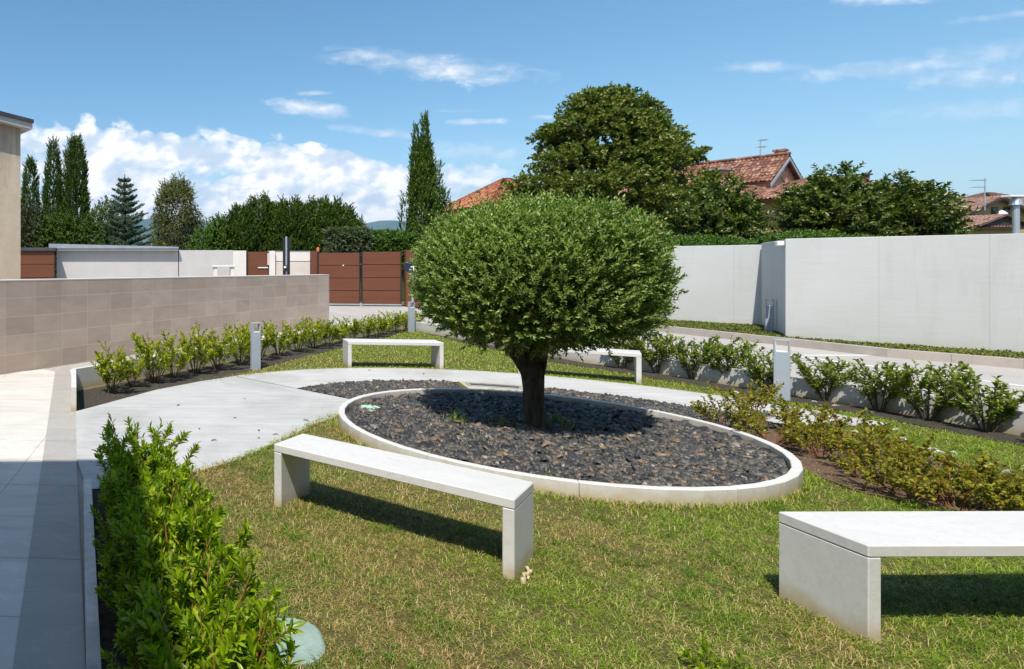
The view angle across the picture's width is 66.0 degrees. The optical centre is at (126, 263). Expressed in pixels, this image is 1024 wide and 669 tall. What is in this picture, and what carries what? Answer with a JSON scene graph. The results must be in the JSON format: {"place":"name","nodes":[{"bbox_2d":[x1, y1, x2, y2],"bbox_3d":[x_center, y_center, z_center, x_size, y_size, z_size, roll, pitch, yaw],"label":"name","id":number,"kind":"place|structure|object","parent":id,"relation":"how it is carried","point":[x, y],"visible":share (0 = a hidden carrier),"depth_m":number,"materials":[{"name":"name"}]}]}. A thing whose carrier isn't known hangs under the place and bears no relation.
{"place":"outdoors","nodes":[
{"label":"outdoors","id":0,"kind":"place"},
{"bbox_2d":[0,111,33,279],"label":"old building","id":1,"kind":"structure","parent":0,"point":[13,127],"depth_m":12.87,"materials":[{"name":"paint"}]},
{"bbox_2d":[0,369,54,668],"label":"paving","id":2,"kind":"structure","parent":0,"point":[25,399],"depth_m":5.22,"materials":[{"name":"grey concrete"}]},
{"bbox_2d":[13,365,85,668],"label":"paving strip","id":3,"kind":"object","parent":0,"point":[51,630],"visible":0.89,"depth_m":3.73,"materials":[{"name":"grey stone"}]},
{"bbox_2d":[76,376,348,488],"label":"path","id":4,"kind":"structure","parent":0,"point":[211,409],"depth_m":7.25,"materials":[{"name":"concrete"}]},
{"bbox_2d":[34,218,405,246],"bbox_3d":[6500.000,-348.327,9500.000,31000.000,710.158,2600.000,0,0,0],"label":"hills","id":5,"kind":"structure","parent":0,"point":[375,225],"depth_m":9244.68,"materials":[{"name":"green plant"}]},
{"bbox_2d":[333,301,422,306],"bbox_3d":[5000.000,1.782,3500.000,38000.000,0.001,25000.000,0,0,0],"label":"ground","id":6,"kind":"structure","parent":0,"point":[372,305],"depth_m":27.19,"materials":[{"name":"grey concrete"}]},
{"bbox_2d":[21,154,42,246],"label":"cypress","id":7,"kind":"object","parent":6,"relation":"on","point":[30,164],"visible":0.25,"depth_m":44.71,"materials":[{"name":"green plant"}]},
{"bbox_2d":[21,193,55,251],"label":"bushy tree","id":8,"kind":"object","parent":6,"relation":"on","point":[28,220],"visible":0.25,"depth_m":40.35,"materials":[{"name":"green plant"}]},
{"bbox_2d":[41,134,64,256],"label":"cypress","id":9,"kind":"object","parent":6,"relation":"on","point":[49,200],"visible":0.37,"depth_m":44.60,"materials":[{"name":"green plant"}]},
{"bbox_2d":[25,203,90,278],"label":"bushy tree","id":10,"kind":"object","parent":6,"relation":"on","point":[70,236],"visible":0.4,"depth_m":40.38,"materials":[{"name":"green plant"}]},
{"bbox_2d":[58,132,94,240],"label":"cypress","id":11,"kind":"object","parent":6,"relation":"on","point":[74,169],"visible":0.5,"depth_m":44.48,"materials":[{"name":"green plant"}]},
{"bbox_2d":[75,195,127,244],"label":"bushy tree","id":12,"kind":"object","parent":6,"relation":"on","point":[90,219],"visible":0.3,"depth_m":40.36,"materials":[{"name":"green plant"}]},
{"bbox_2d":[88,174,161,245],"bbox_3d":[-0.164,-1.836,38.965,4.910,7.376,4.502,0,0,0],"label":"conifer","id":13,"kind":"object","parent":6,"relation":"on","point":[125,219],"visible":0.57,"depth_m":38.55,"materials":[{"name":"green plant"}]},
{"bbox_2d":[146,172,206,276],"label":"birch tree","id":14,"kind":"object","parent":6,"relation":"on","point":[170,232],"visible":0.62,"depth_m":43.17,"materials":[{"name":"green plant"}]},
{"bbox_2d":[184,213,240,249],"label":"tree","id":15,"kind":"object","parent":6,"relation":"on","point":[204,232],"visible":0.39,"depth_m":39.43,"materials":[{"name":"green plant"}]},
{"bbox_2d":[221,199,266,274],"bbox_3d":[7.280,-1.127,40.014,3.431,5.967,3.336,0,0,0],"label":"bushy tree","id":16,"kind":"object","parent":6,"relation":"on","point":[246,213],"visible":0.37,"depth_m":39.21,"materials":[{"name":"green plant"}]},
{"bbox_2d":[238,189,283,275],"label":"bushy tree","id":17,"kind":"object","parent":6,"relation":"on","point":[266,208],"visible":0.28,"depth_m":40.41,"materials":[{"name":"green plant"}]},
{"bbox_2d":[263,194,319,250],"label":"bushy tree","id":18,"kind":"object","parent":6,"relation":"on","point":[280,214],"visible":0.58,"depth_m":39.25,"materials":[{"name":"green plant"}]},
{"bbox_2d":[308,194,355,252],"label":"dense conifer","id":19,"kind":"object","parent":6,"relation":"on","point":[338,215],"visible":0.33,"depth_m":39.37,"materials":[{"name":"green plant"}]},
{"bbox_2d":[321,225,373,300],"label":"clipped hedge","id":20,"kind":"object","parent":6,"relation":"on","point":[350,239],"visible":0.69,"depth_m":29.94,"materials":[{"name":"green plant"}]},
{"bbox_2d":[369,228,425,300],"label":"clipped hedge","id":21,"kind":"object","parent":6,"relation":"on","point":[395,240],"visible":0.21,"depth_m":30.14,"materials":[{"name":"green plant"}]},
{"bbox_2d":[396,109,454,239],"bbox_3d":[14.601,-2.858,30.960,2.489,9.426,2.224,0,0,39],"label":"forked cypress","id":22,"kind":"object","parent":6,"relation":"on","point":[424,192],"visible":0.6,"depth_m":30.75,"materials":[{"name":"green plant"}]},
{"bbox_2d":[447,178,535,216],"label":"orange roof house","id":23,"kind":"structure","parent":6,"relation":"on","point":[493,188],"depth_m":60.26,"materials":[{"name":"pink tile"}]},
{"bbox_2d":[497,81,738,238],"bbox_3d":[30.275,-4.737,39.771,11.720,13.211,12.508,0,0,-44],"label":"broad tree","id":24,"kind":"object","parent":6,"relation":"on","point":[649,142],"visible":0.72,"depth_m":37.43,"materials":[{"name":"green plant"}]},
{"bbox_2d":[537,245,761,324],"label":"concrete wall","id":25,"kind":"structure","parent":6,"relation":"on","point":[721,283],"depth_m":17.52,"materials":[{"name":"white concrete"}]},
{"bbox_2d":[598,148,802,229],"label":"pink house","id":26,"kind":"structure","parent":6,"relation":"on","point":[768,170],"depth_m":46.45,"materials":[{"name":"tile"}]},
{"bbox_2d":[656,169,778,245],"bbox_3d":[22.191,-0.890,24.035,3.618,5.501,2.739,0,0,0],"label":"magnolia tree","id":27,"kind":"object","parent":6,"relation":"on","point":[727,211],"visible":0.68,"depth_m":23.43,"materials":[{"name":"green plant"}]},
{"bbox_2d":[668,233,769,245],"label":"hedge","id":28,"kind":"object","parent":6,"relation":"on","point":[701,240],"visible":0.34,"depth_m":21.85,"materials":[{"name":"green plant"}]},
{"bbox_2d":[762,240,784,334],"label":"concrete wall","id":29,"kind":"structure","parent":6,"relation":"on","point":[773,271],"depth_m":15.39,"materials":[{"name":"white concrete"}]},
{"bbox_2d":[755,227,897,244],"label":"hedge","id":30,"kind":"object","parent":6,"relation":"on","point":[775,236],"visible":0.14,"depth_m":18.55,"materials":[{"name":"green plant"}]},
{"bbox_2d":[763,160,925,236],"bbox_3d":[26.736,-1.028,24.189,4.283,5.779,3.645,0,0,0],"label":"magnolia tree","id":31,"kind":"object","parent":6,"relation":"on","point":[855,206],"visible":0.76,"depth_m":23.40,"materials":[{"name":"green plant"}]},
{"bbox_2d":[751,173,952,236],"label":"yellow house","id":32,"kind":"structure","parent":6,"relation":"on","point":[768,196],"depth_m":38.91,"materials":[{"name":"paint"}]},
{"bbox_2d":[785,233,1023,351],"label":"concrete wall","id":33,"kind":"structure","parent":6,"relation":"on","point":[959,291],"depth_m":12.72,"materials":[{"name":"white concrete"}]},
{"bbox_2d":[878,168,981,235],"bbox_3d":[29.602,-0.900,23.952,3.744,5.522,3.542,0,0,0],"label":"magnolia tree","id":34,"kind":"object","parent":6,"relation":"on","point":[935,215],"visible":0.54,"depth_m":23.22,"materials":[{"name":"green plant"}]},
{"bbox_2d":[944,195,1023,232],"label":"brown house","id":35,"kind":"structure","parent":6,"relation":"on","point":[995,204],"depth_m":58.00,"materials":[{"name":"paint"}]},
{"bbox_2d":[962,213,1023,234],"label":"annex","id":36,"kind":"object","parent":6,"relation":"on","point":[995,224],"visible":0.12,"depth_m":49.59,"materials":[{"name":"paint"}]},
{"bbox_2d":[0,0,1023,222],"label":"sky","id":37,"kind":"structure","parent":0,"point":[241,98],"materials":[{"name":"blue"}]},
{"bbox_2d":[45,305,1023,664],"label":"drive","id":38,"kind":"structure","parent":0,"point":[1013,377],"depth_m":11.37,"materials":[{"name":"concrete"}]},
{"bbox_2d":[83,479,100,668],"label":"curb","id":39,"kind":"structure","parent":38,"relation":"on","point":[93,653],"depth_m":3.24,"materials":[{"name":"concrete"}]},
{"bbox_2d":[49,244,178,278],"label":"stucco wall","id":40,"kind":"structure","parent":38,"relation":"on","point":[95,261],"depth_m":27.00,"materials":[{"name":"white paint"}]},
{"bbox_2d":[21,248,56,278],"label":"side gate","id":41,"kind":"structure","parent":40,"relation":"attached to","point":[37,263],"depth_m":26.40,"materials":[{"name":"brown wood"}]},
{"bbox_2d":[0,274,328,374],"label":"tiled wall","id":42,"kind":"structure","parent":38,"relation":"on","point":[47,323],"depth_m":12.22,"materials":[{"name":"beige tile"}]},
{"bbox_2d":[179,250,232,276],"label":"stucco wall","id":43,"kind":"structure","parent":38,"relation":"on","point":[196,262],"depth_m":27.00,"materials":[{"name":"white paint"}]},
{"bbox_2d":[72,319,400,390],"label":"garden kerb","id":44,"kind":"structure","parent":38,"relation":"on","point":[87,377],"depth_m":10.06,"materials":[{"name":"grey concrete"}]},
{"bbox_2d":[275,251,310,274],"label":"panel wall","id":45,"kind":"structure","parent":38,"relation":"on","point":[299,262],"depth_m":27.00,"materials":[{"name":"white paint"}]},
{"bbox_2d":[310,251,318,274],"bbox_3d":[7.973,0.637,26.975,0.300,2.330,0.250,0,0,0],"label":"gate post","id":46,"kind":"object","parent":38,"relation":"on","point":[313,262],"visible":0.41,"depth_m":26.85,"materials":[{"name":"brown wood"}]},
{"bbox_2d":[318,251,401,305],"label":"double gate","id":47,"kind":"structure","parent":46,"relation":"attached to","point":[381,278],"depth_m":26.50,"materials":[{"name":"brown wood"}]},
{"bbox_2d":[651,324,1023,368],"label":"pathway","id":48,"kind":"structure","parent":38,"relation":"on","point":[1006,362],"depth_m":12.32,"materials":[{"name":"grey concrete"}]},
{"bbox_2d":[76,329,1023,668],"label":"lawn","id":49,"kind":"structure","parent":0,"point":[610,643],"depth_m":3.57,"materials":[{"name":"plant"}]},
{"bbox_2d":[92,490,212,668],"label":"soil bed","id":50,"kind":"object","parent":49,"relation":"on","point":[108,620],"depth_m":3.13,"materials":[{"name":"brown soil"}]},
{"bbox_2d":[92,531,155,585],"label":"hedge plant","id":51,"kind":"object","parent":50,"relation":"on","point":[108,553],"visible":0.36,"depth_m":3.34,"materials":[{"name":"green plant"}]},
{"bbox_2d":[94,553,155,615],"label":"hedge plant","id":52,"kind":"object","parent":50,"relation":"on","point":[110,581],"visible":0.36,"depth_m":3.02,"materials":[{"name":"green plant"}]},
{"bbox_2d":[91,440,181,509],"bbox_3d":[0.056,1.481,4.100,0.578,0.568,0.693,0,0,-3],"label":"hedge plant","id":53,"kind":"object","parent":50,"relation":"on","point":[121,481],"visible":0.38,"depth_m":3.99,"materials":[{"name":"green plant"}]},
{"bbox_2d":[100,625,183,668],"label":"hedge plant","id":54,"kind":"object","parent":50,"relation":"on","point":[125,636],"visible":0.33,"depth_m":2.48,"materials":[{"name":"green plant"}]},
{"bbox_2d":[98,413,191,474],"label":"hedge plant","id":55,"kind":"object","parent":50,"relation":"on","point":[109,432],"visible":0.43,"depth_m":4.60,"materials":[{"name":"green plant"}]},
{"bbox_2d":[111,578,189,668],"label":"hedge plant","id":56,"kind":"object","parent":50,"relation":"on","point":[121,613],"visible":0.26,"depth_m":2.67,"materials":[{"name":"green plant"}]},
{"bbox_2d":[105,427,200,493],"bbox_3d":[0.179,1.470,4.379,0.604,0.588,0.550,0,0,22],"label":"hedge plant","id":57,"kind":"object","parent":50,"relation":"on","point":[153,463],"visible":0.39,"depth_m":4.34,"materials":[{"name":"green plant"}]},
{"bbox_2d":[111,453,212,532],"bbox_3d":[0.196,1.484,3.811,0.620,0.560,0.654,0,0,32],"label":"hedge plant","id":58,"kind":"object","parent":50,"relation":"on","point":[186,496],"visible":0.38,"depth_m":3.79,"materials":[{"name":"green plant"}]},
{"bbox_2d":[112,468,215,550],"bbox_3d":[0.240,1.478,3.526,0.537,0.570,0.603,0,0,13],"label":"hedge plant","id":59,"kind":"object","parent":50,"relation":"on","point":[134,504],"visible":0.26,"depth_m":3.49,"materials":[{"name":"green plant"}]},
{"bbox_2d":[109,480,229,598],"bbox_3d":[0.229,1.466,3.286,0.614,0.598,0.560,0,0,7],"label":"hedge plant","id":60,"kind":"object","parent":50,"relation":"on","point":[177,521],"visible":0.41,"depth_m":3.17,"materials":[{"name":"green plant"}]},
{"bbox_2d":[123,491,255,606],"bbox_3d":[0.296,1.474,3.027,0.594,0.583,0.712,0,0,-10],"label":"hedge plant","id":61,"kind":"object","parent":50,"relation":"on","point":[229,554],"visible":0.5,"depth_m":2.98,"materials":[{"name":"green plant"}]},
{"bbox_2d":[118,535,266,644],"bbox_3d":[0.284,1.492,2.703,0.602,0.544,0.635,0,0,-42],"label":"hedge plant","id":62,"kind":"object","parent":50,"relation":"on","point":[230,595],"visible":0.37,"depth_m":2.77,"materials":[{"name":"green plant"}]},
{"bbox_2d":[119,538,286,668],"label":"hedge plant","id":63,"kind":"object","parent":50,"relation":"on","point":[178,577],"visible":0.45,"depth_m":2.48,"materials":[{"name":"green plant"}]},
{"bbox_2d":[130,588,306,668],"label":"hedge plant","id":64,"kind":"object","parent":50,"relation":"on","point":[153,630],"visible":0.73,"depth_m":2.21,"materials":[{"name":"green plant"}]},
{"bbox_2d":[144,601,304,668],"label":"hedge plant","id":65,"kind":"object","parent":50,"relation":"on","point":[253,651],"visible":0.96,"depth_m":2.14,"materials":[{"name":"green plant"}]},
{"bbox_2d":[78,329,400,408],"bbox_3d":[3.384,1.743,12.326,0.826,0.001,12.239,0,0,44],"label":"soil bed","id":66,"kind":"object","parent":49,"relation":"on","point":[93,397],"visible":0.94,"depth_m":9.84,"materials":[{"name":"brown soil"}]},
{"bbox_2d":[90,339,134,393],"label":"young shrub","id":67,"kind":"object","parent":66,"relation":"on","point":[106,366],"visible":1,"depth_m":8.48,"materials":[{"name":"green plant"}]},
{"bbox_2d":[129,329,179,382],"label":"young shrub","id":68,"kind":"object","parent":66,"relation":"on","point":[146,351],"visible":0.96,"depth_m":9.24,"materials":[{"name":"green plant"}]},
{"bbox_2d":[178,321,219,373],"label":"young shrub","id":69,"kind":"object","parent":66,"relation":"on","point":[199,351],"visible":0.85,"depth_m":10.06,"materials":[{"name":"green plant"}]},
{"bbox_2d":[197,327,247,369],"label":"young shrub","id":70,"kind":"object","parent":66,"relation":"on","point":[220,349],"visible":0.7,"depth_m":10.40,"materials":[{"name":"green plant"}]},
{"bbox_2d":[250,322,260,369],"bbox_3d":[2.130,1.387,10.500,0.150,0.830,0.085,0,0,-14],"label":"bollard light","id":71,"kind":"object","parent":49,"relation":"on","point":[255,350],"visible":0.93,"depth_m":10.46,"materials":[{"name":"grey metal"}]},
{"bbox_2d":[268,617,324,666],"bbox_3d":[0.738,1.752,2.941,0.389,0.049,0.363,0,0,-17],"label":"manhole lid","id":72,"kind":"object","parent":49,"relation":"on","point":[309,638],"visible":0.34,"depth_m":2.89,"materials":[{"name":"green plastic"}]},
{"bbox_2d":[343,339,443,368],"bbox_3d":[4.497,1.556,10.779,1.530,0.512,0.406,0,0,7],"label":"stone bench","id":73,"kind":"object","parent":49,"relation":"on","point":[437,354],"visible":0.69,"depth_m":10.65,"materials":[{"name":"white stone"}]},
{"bbox_2d":[274,434,533,579],"bbox_3d":[1.745,1.556,4.190,0.406,0.512,1.530,0,0,-45],"label":"stone bench","id":74,"kind":"object","parent":49,"relation":"on","point":[295,455],"visible":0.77,"depth_m":3.98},
{"bbox_2d":[189,365,882,477],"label":"edge grass","id":75,"kind":"structure","parent":49,"relation":"on","point":[262,448],"depth_m":6.93,"materials":[{"name":"green plant"}]},
{"bbox_2d":[338,388,802,507],"bbox_3d":[4.121,1.714,6.443,3.750,0.177,3.750,0,0,0],"label":"round planter","id":76,"kind":"object","parent":49,"relation":"on","point":[791,481],"visible":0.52,"depth_m":4.86,"materials":[{"name":"white concrete"}]},
{"bbox_2d":[405,181,688,429],"bbox_3d":[4.218,0.451,6.600,2.387,2.662,2.396,0,0,-35],"label":"clipped tree","id":77,"kind":"object","parent":76,"relation":"on","point":[599,274],"visible":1,"depth_m":5.91,"materials":[{"name":"green plant"}]},
{"bbox_2d":[345,390,789,486],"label":"slate chips","id":78,"kind":"object","parent":76,"relation":"on","point":[670,452],"visible":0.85,"depth_m":5.97,"materials":[{"name":"grey gravel"}]},
{"bbox_2d":[518,343,641,383],"bbox_3d":[6.951,1.556,9.812,1.530,0.512,0.406,0,0,35],"label":"stone bench","id":79,"kind":"object","parent":49,"relation":"on","point":[636,355],"visible":0.39,"depth_m":9.37,"materials":[{"name":"white stone"}]},
{"bbox_2d":[401,321,1023,435],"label":"garden kerb","id":80,"kind":"structure","parent":49,"relation":"on","point":[846,394],"depth_m":8.28,"materials":[{"name":"concrete"}]},
{"bbox_2d":[676,636,754,668],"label":"weed","id":81,"kind":"object","parent":49,"relation":"on","point":[705,646],"visible":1,"depth_m":2.75,"materials":[{"name":"green plant"}]},
{"bbox_2d":[422,332,1023,445],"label":"soil bed","id":82,"kind":"object","parent":49,"relation":"on","point":[995,435],"visible":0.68,"depth_m":7.71,"materials":[{"name":"brown soil"}]},
{"bbox_2d":[631,330,681,372],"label":"green shrub","id":83,"kind":"object","parent":82,"relation":"on","point":[661,350],"visible":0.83,"depth_m":10.06,"materials":[{"name":"green plant"}]},
{"bbox_2d":[664,335,721,378],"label":"green shrub","id":84,"kind":"object","parent":82,"relation":"on","point":[681,353],"visible":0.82,"depth_m":9.59,"materials":[{"name":"green plant"}]},
{"bbox_2d":[698,335,761,375],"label":"green shrub","id":85,"kind":"object","parent":82,"relation":"on","point":[723,352],"visible":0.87,"depth_m":9.19,"materials":[{"name":"green plant"}]},
{"bbox_2d":[732,346,803,391],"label":"green shrub","id":86,"kind":"object","parent":82,"relation":"on","point":[756,369],"visible":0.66,"depth_m":8.70,"materials":[{"name":"green plant"}]},
{"bbox_2d":[790,355,855,400],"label":"green shrub","id":87,"kind":"object","parent":82,"relation":"on","point":[829,377],"visible":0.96,"depth_m":8.05,"materials":[{"name":"green plant"}]},
{"bbox_2d":[840,358,913,410],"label":"green shrub","id":88,"kind":"object","parent":82,"relation":"on","point":[877,382],"visible":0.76,"depth_m":7.52,"materials":[{"name":"green plant"}]},
{"bbox_2d":[878,359,975,420],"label":"green shrub","id":89,"kind":"object","parent":82,"relation":"on","point":[928,383],"visible":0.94,"depth_m":7.08,"materials":[{"name":"green plant"}]},
{"bbox_2d":[940,372,1023,431],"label":"green shrub","id":90,"kind":"object","parent":82,"relation":"on","point":[1001,405],"visible":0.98,"depth_m":6.57,"materials":[{"name":"green plant"}]},
{"bbox_2d":[773,339,789,400],"bbox_3d":[8.420,1.387,8.170,0.150,0.830,0.085,0,0,43],"label":"bollard light","id":91,"kind":"object","parent":49,"relation":"on","point":[781,366],"visible":0.91,"depth_m":8.14,"materials":[{"name":"grey metal"}]},
{"bbox_2d":[741,427,1017,510],"bbox_3d":[6.700,1.744,5.882,1.321,0.001,3.355,0,0,30],"label":"soil bed","id":92,"kind":"object","parent":49,"relation":"on","point":[838,473],"visible":0.31,"depth_m":5.29,"materials":[{"name":"brown soil"}]},
{"bbox_2d":[703,379,800,417],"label":"rose bush","id":93,"kind":"object","parent":92,"relation":"on","point":[764,396],"visible":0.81,"depth_m":7.20,"materials":[{"name":"green plant"}]},
{"bbox_2d":[730,407,814,446],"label":"rose bush","id":94,"kind":"object","parent":92,"relation":"on","point":[754,423],"visible":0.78,"depth_m":6.15,"materials":[{"name":"green plant"}]},
{"bbox_2d":[766,394,855,429],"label":"rose bush","id":95,"kind":"object","parent":92,"relation":"on","point":[782,416],"visible":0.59,"depth_m":6.54,"materials":[{"name":"green plant"}]},
{"bbox_2d":[779,416,872,458],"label":"rose bush","id":96,"kind":"object","parent":92,"relation":"on","point":[804,438],"visible":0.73,"depth_m":5.77,"materials":[{"name":"green plant"}]},
{"bbox_2d":[782,404,913,450],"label":"rose bush","id":97,"kind":"object","parent":92,"relation":"on","point":[865,426],"visible":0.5,"depth_m":6.00,"materials":[{"name":"green plant"}]},
{"bbox_2d":[820,424,927,479],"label":"rose bush","id":98,"kind":"object","parent":92,"relation":"on","point":[859,449],"visible":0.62,"depth_m":5.16,"materials":[{"name":"green plant"}]},
{"bbox_2d":[841,424,937,459],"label":"rose bush","id":99,"kind":"object","parent":92,"relation":"on","point":[928,442],"visible":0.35,"depth_m":5.54,"materials":[{"name":"green plant"}]},
{"bbox_2d":[838,442,990,500],"bbox_3d":[5.892,1.555,4.760,0.546,0.442,0.695,0,0,-30],"label":"rose bush","id":100,"kind":"object","parent":92,"relation":"on","point":[867,475],"visible":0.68,"depth_m":4.72,"materials":[{"name":"green plant"}]},
{"bbox_2d":[863,446,1023,510],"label":"rose bush","id":101,"kind":"object","parent":92,"relation":"on","point":[905,483],"visible":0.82,"depth_m":4.49,"materials":[{"name":"green plant"}]},
{"bbox_2d":[956,457,1023,510],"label":"rose bush","id":102,"kind":"object","parent":92,"relation":"on","point":[1018,487],"visible":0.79,"depth_m":4.29,"materials":[{"name":"green plant"}]},
{"bbox_2d":[779,511,1023,642],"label":"stone bench","id":103,"kind":"object","parent":49,"relation":"on","point":[830,566],"visible":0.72,"depth_m":3.09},
{"label":"slate bed","id":104,"kind":"structure","parent":49,"relation":"on","visible":0},
{"bbox_2d":[302,378,784,429],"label":"slate chips","id":105,"kind":"object","parent":104,"relation":"on","point":[349,389],"visible":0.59,"depth_m":8.48,"materials":[{"name":"grey gravel"}]},
{"bbox_2d":[689,391,776,426],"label":"rose bush","id":106,"kind":"object","parent":104,"relation":"on","point":[734,417],"visible":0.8,"depth_m":6.76,"materials":[{"name":"green plant"}]},
{"bbox_2d":[238,368,883,426],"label":"path","id":107,"kind":"structure","parent":0,"point":[300,378],"depth_m":9.47,"materials":[{"name":"concrete"}]},
{"bbox_2d":[654,318,1023,358],"bbox_3d":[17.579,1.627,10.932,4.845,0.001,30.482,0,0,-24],"label":"verge","id":108,"kind":"structure","parent":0,"point":[850,341],"depth_m":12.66,"materials":[{"name":"plant"}]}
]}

